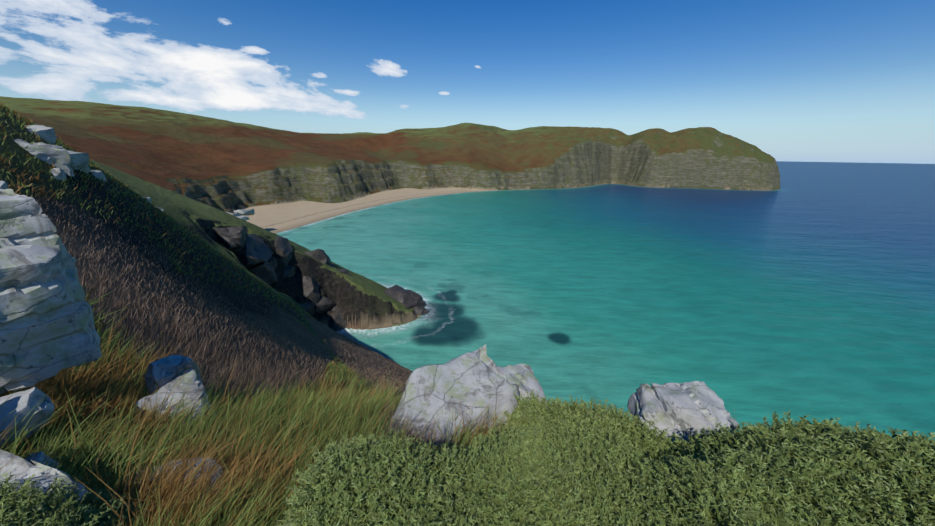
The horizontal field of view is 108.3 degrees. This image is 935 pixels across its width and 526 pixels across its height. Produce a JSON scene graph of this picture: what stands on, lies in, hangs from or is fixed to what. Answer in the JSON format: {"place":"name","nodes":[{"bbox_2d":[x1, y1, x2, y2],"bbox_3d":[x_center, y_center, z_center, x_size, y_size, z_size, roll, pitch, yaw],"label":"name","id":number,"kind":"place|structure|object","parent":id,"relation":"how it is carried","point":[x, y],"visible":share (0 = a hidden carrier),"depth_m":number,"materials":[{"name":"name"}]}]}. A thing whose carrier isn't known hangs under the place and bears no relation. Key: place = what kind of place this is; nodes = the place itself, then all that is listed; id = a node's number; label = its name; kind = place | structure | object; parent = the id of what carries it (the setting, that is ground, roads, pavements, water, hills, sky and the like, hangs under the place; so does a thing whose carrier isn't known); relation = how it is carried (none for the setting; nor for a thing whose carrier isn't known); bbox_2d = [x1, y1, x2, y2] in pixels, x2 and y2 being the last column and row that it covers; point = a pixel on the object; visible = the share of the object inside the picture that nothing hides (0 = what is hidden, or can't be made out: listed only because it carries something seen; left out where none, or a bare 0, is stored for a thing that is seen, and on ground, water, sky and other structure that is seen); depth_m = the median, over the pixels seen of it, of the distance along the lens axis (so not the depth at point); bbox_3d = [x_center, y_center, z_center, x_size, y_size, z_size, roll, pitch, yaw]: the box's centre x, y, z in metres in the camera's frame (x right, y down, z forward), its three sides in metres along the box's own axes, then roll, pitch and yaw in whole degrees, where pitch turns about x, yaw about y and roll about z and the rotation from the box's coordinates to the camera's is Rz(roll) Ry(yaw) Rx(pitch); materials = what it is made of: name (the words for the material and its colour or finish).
{"place":"outdoors","nodes":[
{"label":"outdoors","id":0,"kind":"place"},
{"bbox_2d":[0,96,779,525],"bbox_3d":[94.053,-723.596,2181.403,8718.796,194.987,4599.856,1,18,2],"label":"terrain ground","id":1,"kind":"structure","parent":0,"point":[208,174],"depth_m":372.59,"materials":[{"name":"plant"}]},
{"bbox_2d":[0,181,101,507],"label":"outcrop rock","id":2,"kind":"object","parent":1,"relation":"on","point":[47,329],"visible":0.94,"depth_m":2.22,"materials":[{"name":"grey stone"}]},
{"bbox_2d":[14,125,254,220],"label":"crag rock","id":3,"kind":"object","parent":1,"relation":"on","point":[62,159],"visible":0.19,"depth_m":10.88,"materials":[{"name":"grey stone"}]},
{"bbox_2d":[125,457,224,518],"bbox_3d":[-1.581,1.436,1.878,0.759,0.436,0.480,6,18,14],"label":"rock slab","id":4,"kind":"object","parent":1,"relation":"on","point":[196,464],"visible":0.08,"depth_m":1.93,"materials":[{"name":"stone"}]},
{"bbox_2d":[134,355,217,430],"bbox_3d":[-2.527,1.495,2.982,0.593,1.069,1.154,-16,24,-42],"label":"boulder","id":5,"kind":"object","parent":1,"relation":"on","point":[163,369],"visible":0.23,"depth_m":3.06,"materials":[{"name":"grey stone"}]},
{"bbox_2d":[213,226,428,330],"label":"dark rocks","id":6,"kind":"object","parent":1,"relation":"on","point":[254,252],"visible":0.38,"depth_m":111.01,"materials":[{"name":"stone"}]},
{"bbox_2d":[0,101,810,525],"bbox_3d":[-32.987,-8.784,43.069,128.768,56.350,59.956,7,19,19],"label":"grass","id":7,"kind":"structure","parent":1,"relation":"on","point":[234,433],"depth_m":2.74,"materials":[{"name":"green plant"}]},
{"bbox_2d":[386,344,546,446],"bbox_3d":[-0.255,1.996,3.711,1.758,1.755,2.932,9,19,25],"label":"rock","id":8,"kind":"object","parent":1,"relation":"on","point":[480,378],"visible":0.25,"depth_m":3.48,"materials":[{"name":"grey stone"}]},
{"bbox_2d":[0,389,934,525],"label":"gorse bush","id":9,"kind":"object","parent":1,"relation":"on","point":[610,467],"visible":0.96,"depth_m":1.91,"materials":[{"name":"green plant"}]},
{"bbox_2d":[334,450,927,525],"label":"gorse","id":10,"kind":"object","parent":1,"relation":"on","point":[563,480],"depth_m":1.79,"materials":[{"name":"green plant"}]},
{"bbox_2d":[627,381,738,445],"bbox_3d":[2.662,1.936,4.268,1.311,0.875,1.145,-16,24,-42],"label":"rock","id":11,"kind":"object","parent":1,"relation":"on","point":[686,409],"visible":0.62,"depth_m":3.98,"materials":[{"name":"grey stone"}]},
{"bbox_2d":[0,0,934,163],"label":"sky","id":12,"kind":"structure","parent":0,"point":[853,81],"materials":[{"name":"blue"}]},
{"bbox_2d":[276,161,934,443],"bbox_3d":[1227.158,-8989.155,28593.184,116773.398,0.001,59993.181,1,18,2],"label":"sea water","id":13,"kind":"structure","parent":0,"point":[806,288],"depth_m":168.62,"materials":[{"name":"teal liquid"}]}
]}

